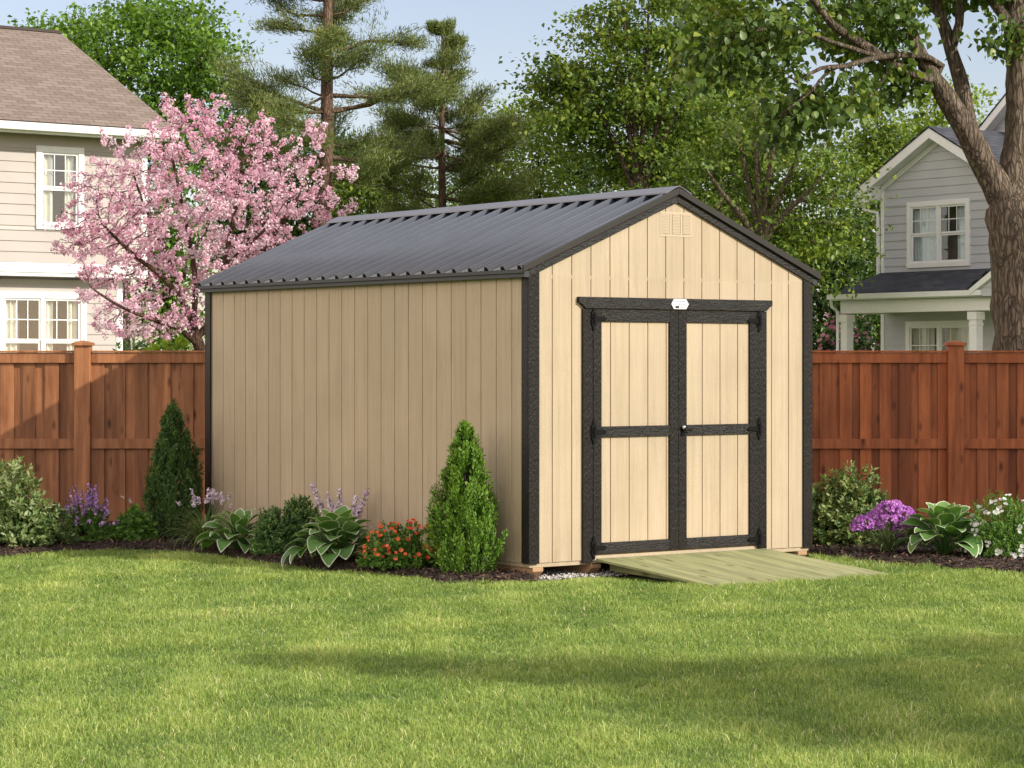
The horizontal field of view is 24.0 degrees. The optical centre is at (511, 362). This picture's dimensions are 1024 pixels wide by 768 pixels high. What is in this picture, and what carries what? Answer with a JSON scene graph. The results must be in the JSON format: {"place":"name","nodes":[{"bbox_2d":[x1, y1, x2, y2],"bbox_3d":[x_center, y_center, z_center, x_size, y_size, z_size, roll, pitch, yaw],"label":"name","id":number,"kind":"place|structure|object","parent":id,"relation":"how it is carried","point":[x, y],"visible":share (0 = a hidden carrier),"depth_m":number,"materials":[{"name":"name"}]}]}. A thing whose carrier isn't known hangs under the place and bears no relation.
{"place":"outdoors","nodes":[
{"label":"outdoors","id":0,"kind":"place"},
{"bbox_2d":[0,25,178,350],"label":"beige house","id":1,"kind":"structure","parent":0,"point":[63,98],"depth_m":39.46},
{"bbox_2d":[0,291,86,350],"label":"window","id":2,"kind":"structure","parent":1,"relation":"in","point":[29,320],"depth_m":39.49,"materials":[{"name":"white paint"}]},
{"bbox_2d":[35,145,83,229],"bbox_3d":[-7.444,-2.825,39.295,0.847,1.350,0.400,0,0,-36],"label":"window","id":3,"kind":"structure","parent":1,"relation":"in","point":[54,164],"depth_m":39.23,"materials":[{"name":"white paint"}]},
{"bbox_2d":[436,96,552,206],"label":"birch tree","id":4,"kind":"object","parent":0,"point":[495,114],"visible":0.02,"depth_m":54.90,"materials":[{"name":"green plant"}]},
{"bbox_2d":[0,0,1005,350],"label":"sky","id":5,"kind":"structure","parent":0,"point":[496,28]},
{"bbox_2d":[0,545,1023,767],"bbox_3d":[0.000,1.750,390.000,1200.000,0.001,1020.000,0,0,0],"label":"lawn","id":6,"kind":"structure","parent":0,"point":[636,577],"depth_m":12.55,"materials":[{"name":"plant"}]},
{"bbox_2d":[0,340,204,521],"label":"wooden fence","id":7,"kind":"object","parent":6,"relation":"on","point":[81,415],"visible":0.22,"depth_m":25.61,"materials":[{"name":"orange wood"}]},
{"bbox_2d":[112,334,148,350],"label":"hedge shrub","id":8,"kind":"object","parent":6,"relation":"on","point":[137,346],"depth_m":33.51,"materials":[{"name":"green plant"}]},
{"bbox_2d":[7,0,277,350],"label":"maple tree","id":9,"kind":"object","parent":6,"relation":"on","point":[180,40],"visible":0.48,"depth_m":55.18,"materials":[{"name":"green plant"}]},
{"bbox_2d":[136,326,193,350],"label":"hedge shrub","id":10,"kind":"object","parent":6,"relation":"on","point":[181,342],"visible":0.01,"depth_m":31.04,"materials":[{"name":"green plant"}]},
{"bbox_2d":[123,160,229,350],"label":"maple tree","id":11,"kind":"object","parent":6,"relation":"on","point":[170,245],"visible":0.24,"depth_m":43.81,"materials":[{"name":"green plant"}]},
{"bbox_2d":[42,92,359,350],"bbox_3d":[-3.595,-0.587,27.972,3.611,5.105,2.157,0,0,0],"label":"cherry tree","id":12,"kind":"object","parent":6,"relation":"on","point":[194,334],"visible":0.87,"depth_m":27.82,"materials":[{"name":"pink plant"}]},
{"bbox_2d":[180,89,317,279],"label":"broadleaf tree","id":13,"kind":"object","parent":6,"relation":"on","point":[261,184],"visible":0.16,"depth_m":61.75,"materials":[{"name":"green plant"}]},
{"bbox_2d":[0,521,535,583],"bbox_3d":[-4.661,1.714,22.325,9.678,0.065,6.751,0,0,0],"label":"mulch bed","id":14,"kind":"object","parent":6,"relation":"on","point":[267,559],"visible":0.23,"depth_m":21.01,"materials":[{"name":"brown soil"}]},
{"bbox_2d":[0,455,59,547],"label":"variegated shrub","id":15,"kind":"object","parent":14,"relation":"on","point":[14,511],"visible":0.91,"depth_m":22.09,"materials":[{"name":"green plant"}]},
{"bbox_2d":[16,496,81,546],"bbox_3d":[-4.294,1.478,22.302,0.609,0.502,0.611,0,0,0],"label":"variegated shrub","id":16,"kind":"object","parent":14,"relation":"on","point":[62,535],"visible":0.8,"depth_m":22.24,"materials":[{"name":"green plant"}]},
{"bbox_2d":[57,483,118,541],"bbox_3d":[-4.035,1.428,22.795,0.646,0.578,0.604,0,0,-32],"label":"purple flower plant","id":17,"kind":"object","parent":14,"relation":"on","point":[83,519],"visible":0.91,"depth_m":22.70,"materials":[{"name":"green plant"}]},
{"bbox_2d":[110,494,158,541],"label":"leafy herb","id":18,"kind":"object","parent":14,"relation":"on","point":[134,524],"visible":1,"depth_m":22.78,"materials":[{"name":"green plant"}]},
{"bbox_2d":[141,397,204,537],"bbox_3d":[-3.294,1.079,23.293,0.654,1.490,0.715,0,0,0],"label":"conical evergreen","id":19,"kind":"object","parent":14,"relation":"on","point":[172,451],"visible":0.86,"depth_m":23.17,"materials":[{"name":"green plant"}]},
{"bbox_2d":[155,488,247,547],"bbox_3d":[-2.839,1.427,22.399,0.986,0.531,0.995,0,0,-40],"label":"grassy perennial","id":20,"kind":"object","parent":14,"relation":"on","point":[197,531],"visible":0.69,"depth_m":22.34,"materials":[{"name":"green plant"}]},
{"bbox_2d":[193,508,259,552],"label":"hosta","id":21,"kind":"object","parent":14,"relation":"on","point":[237,527],"visible":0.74,"depth_m":21.61,"materials":[{"name":"green plant"}]},
{"bbox_2d":[249,505,300,555],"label":"boxwood","id":22,"kind":"object","parent":14,"relation":"on","point":[266,538],"visible":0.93,"depth_m":21.18,"materials":[{"name":"green plant"}]},
{"bbox_2d":[277,494,321,551],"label":"boxwood","id":23,"kind":"object","parent":14,"relation":"on","point":[293,511],"visible":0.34,"depth_m":21.37,"materials":[{"name":"green plant"}]},
{"bbox_2d":[281,505,375,567],"bbox_3d":[-1.503,1.480,20.522,0.962,0.510,0.872,0,0,-36],"label":"hosta","id":24,"kind":"object","parent":14,"relation":"on","point":[339,528],"visible":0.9,"depth_m":20.36,"materials":[{"name":"green plant"}]},
{"bbox_2d":[310,483,368,521],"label":"lilac spikes","id":25,"kind":"object","parent":24,"relation":"attached to","point":[339,500],"visible":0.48,"depth_m":20.99,"materials":[{"name":"purple plant"}]},
{"bbox_2d":[355,518,445,569],"bbox_3d":[-0.900,1.503,19.952,0.785,0.421,0.572,0,0,0],"label":"orange flower plant","id":26,"kind":"object","parent":14,"relation":"on","point":[397,552],"visible":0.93,"depth_m":19.82,"materials":[{"name":"green plant"}]},
{"bbox_2d":[421,419,508,573],"bbox_3d":[-0.350,1.128,19.436,0.683,1.348,0.645,0,0,29],"label":"conical evergreen","id":27,"kind":"object","parent":14,"relation":"on","point":[466,529],"visible":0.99,"depth_m":19.33,"materials":[{"name":"green plant"}]},
{"bbox_2d":[223,124,376,244],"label":"broadleaf tree","id":28,"kind":"object","parent":6,"relation":"on","point":[306,219],"visible":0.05,"depth_m":63.39,"materials":[{"name":"green plant"}]},
{"bbox_2d":[192,0,471,226],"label":"pine tree","id":29,"kind":"object","parent":6,"relation":"on","point":[330,37],"visible":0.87,"depth_m":45.86,"materials":[{"name":"green plant"}]},
{"bbox_2d":[298,130,460,230],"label":"broadleaf tree","id":30,"kind":"object","parent":6,"relation":"on","point":[367,206],"visible":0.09,"depth_m":59.32,"materials":[{"name":"green plant"}]},
{"bbox_2d":[333,15,554,212],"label":"pine tree","id":31,"kind":"object","parent":6,"relation":"on","point":[480,135],"visible":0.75,"depth_m":49.53,"materials":[{"name":"green plant"}]},
{"bbox_2d":[419,150,505,206],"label":"broadleaf tree","id":32,"kind":"object","parent":6,"relation":"on","point":[451,178],"visible":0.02,"depth_m":65.83,"materials":[{"name":"green plant"}]},
{"bbox_2d":[521,145,627,197],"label":"broadleaf tree","id":33,"kind":"object","parent":6,"relation":"on","point":[578,173],"visible":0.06,"depth_m":57.62,"materials":[{"name":"green plant"}]},
{"bbox_2d":[534,563,623,580],"bbox_3d":[-0.127,1.742,22.228,2.950,0.001,5.320,0,0,-36],"label":"gravel pad","id":34,"kind":"object","parent":6,"relation":"on","point":[542,579],"visible":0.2,"depth_m":19.42,"materials":[{"name":"gravel"}]},
{"bbox_2d":[197,186,820,578],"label":"storage shed","id":35,"kind":"structure","parent":34,"relation":"on","point":[628,373],"depth_m":20.49,"materials":[{"name":"beige paint"}]},
{"bbox_2d":[591,308,678,559],"bbox_3d":[1.014,0.580,19.898,0.933,2.066,0.059,0,0,-36],"label":"door","id":36,"kind":"structure","parent":35,"relation":"in","point":[635,427],"depth_m":19.91,"materials":[{"name":"beige paint"}]},
{"bbox_2d":[679,310,761,548],"bbox_3d":[1.772,0.580,20.428,0.925,2.066,0.087,0,0,-36],"label":"door","id":37,"kind":"structure","parent":35,"relation":"in","point":[720,424],"depth_m":20.45,"materials":[{"name":"beige paint"}]},
{"bbox_2d":[493,0,761,204],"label":"broadleaf tree","id":38,"kind":"object","parent":6,"relation":"on","point":[597,117],"visible":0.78,"depth_m":45.85,"materials":[{"name":"green plant"}]},
{"bbox_2d":[593,116,791,210],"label":"broadleaf tree","id":39,"kind":"object","parent":6,"relation":"on","point":[708,181],"visible":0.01,"depth_m":61.52,"materials":[{"name":"green plant"}]},
{"bbox_2d":[615,0,815,212],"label":"broadleaf tree","id":40,"kind":"object","parent":6,"relation":"on","point":[734,74],"visible":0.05,"depth_m":49.51,"materials":[{"name":"green plant"}]},
{"bbox_2d":[596,548,888,586],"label":"ramp","id":41,"kind":"structure","parent":6,"relation":"on","point":[747,566],"depth_m":19.61,"materials":[{"name":"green wood"}]},
{"bbox_2d":[632,72,896,298],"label":"broadleaf tree","id":42,"kind":"object","parent":6,"relation":"on","point":[766,207],"visible":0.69,"depth_m":42.04,"materials":[{"name":"green plant"}]},
{"bbox_2d":[710,188,832,336],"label":"broadleaf tree","id":43,"kind":"object","parent":6,"relation":"on","point":[797,226],"visible":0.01,"depth_m":55.16,"materials":[{"name":"green plant"}]},
{"bbox_2d":[782,184,880,350],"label":"broadleaf tree","id":44,"kind":"object","parent":6,"relation":"on","point":[822,310],"visible":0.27,"depth_m":54.61,"materials":[{"name":"green plant"}]},
{"bbox_2d":[655,0,1023,350],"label":"shade tree","id":45,"kind":"object","parent":6,"relation":"on","point":[812,108],"visible":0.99,"depth_m":26.29,"materials":[{"name":"green plant"}]},
{"bbox_2d":[816,313,880,350],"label":"flowering bush","id":46,"kind":"object","parent":6,"relation":"on","point":[830,324],"visible":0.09,"depth_m":49.35,"materials":[{"name":"green plant"}]},
{"bbox_2d":[815,105,923,350],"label":"broadleaf tree","id":47,"kind":"object","parent":6,"relation":"on","point":[878,144],"visible":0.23,"depth_m":59.83,"materials":[{"name":"green plant"}]},
{"bbox_2d":[806,521,1023,573],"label":"mulch bed","id":48,"kind":"object","parent":6,"relation":"on","point":[852,553],"visible":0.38,"depth_m":20.96,"materials":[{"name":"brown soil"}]},
{"bbox_2d":[813,460,890,545],"bbox_3d":[3.036,1.321,22.491,1.122,0.830,0.863,0,0,0],"label":"laurel shrub","id":49,"kind":"object","parent":48,"relation":"on","point":[834,515],"visible":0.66,"depth_m":22.30,"materials":[{"name":"green plant"}]},
{"bbox_2d":[849,499,926,552],"bbox_3d":[3.373,1.458,21.504,0.739,0.482,0.863,0,0,0],"label":"magenta flower plant","id":50,"kind":"object","parent":48,"relation":"on","point":[888,539],"visible":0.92,"depth_m":21.43,"materials":[{"name":"purple plant"}]},
{"bbox_2d":[891,501,991,556],"bbox_3d":[3.789,1.463,21.222,0.881,0.482,0.947,0,0,0],"label":"hosta","id":51,"kind":"object","parent":48,"relation":"on","point":[945,520],"visible":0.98,"depth_m":21.12,"materials":[{"name":"green plant"}]},
{"bbox_2d":[952,489,1023,558],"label":"white flower shrub","id":52,"kind":"object","parent":48,"relation":"on","point":[1010,531],"visible":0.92,"depth_m":20.96,"materials":[{"name":"green plant"}]},
{"bbox_2d":[813,340,1023,520],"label":"wooden fence","id":53,"kind":"object","parent":6,"relation":"on","point":[920,429],"visible":0.23,"depth_m":25.61,"materials":[{"name":"red wood"}]},
{"bbox_2d":[850,73,999,229],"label":"broadleaf tree","id":54,"kind":"object","parent":6,"relation":"on","point":[937,121],"visible":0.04,"depth_m":69.63,"materials":[{"name":"green plant"}]},
{"bbox_2d":[482,92,597,201],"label":"birch tree","id":55,"kind":"object","parent":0,"point":[552,164],"visible":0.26,"depth_m":51.69,"materials":[{"name":"green plant"}]},
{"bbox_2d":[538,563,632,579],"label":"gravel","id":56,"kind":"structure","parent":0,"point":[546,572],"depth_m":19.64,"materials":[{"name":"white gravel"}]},
{"bbox_2d":[827,94,1005,350],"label":"grey house","id":57,"kind":"structure","parent":0,"point":[929,289],"depth_m":44.85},
{"bbox_2d":[905,320,968,350],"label":"window","id":58,"kind":"structure","parent":57,"relation":"in","point":[919,335],"depth_m":45.07,"materials":[{"name":"white glass"}]},
{"bbox_2d":[906,198,970,267],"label":"window","id":59,"kind":"structure","parent":57,"relation":"in","point":[938,231],"depth_m":45.01,"materials":[{"name":"white paint"}]}
]}

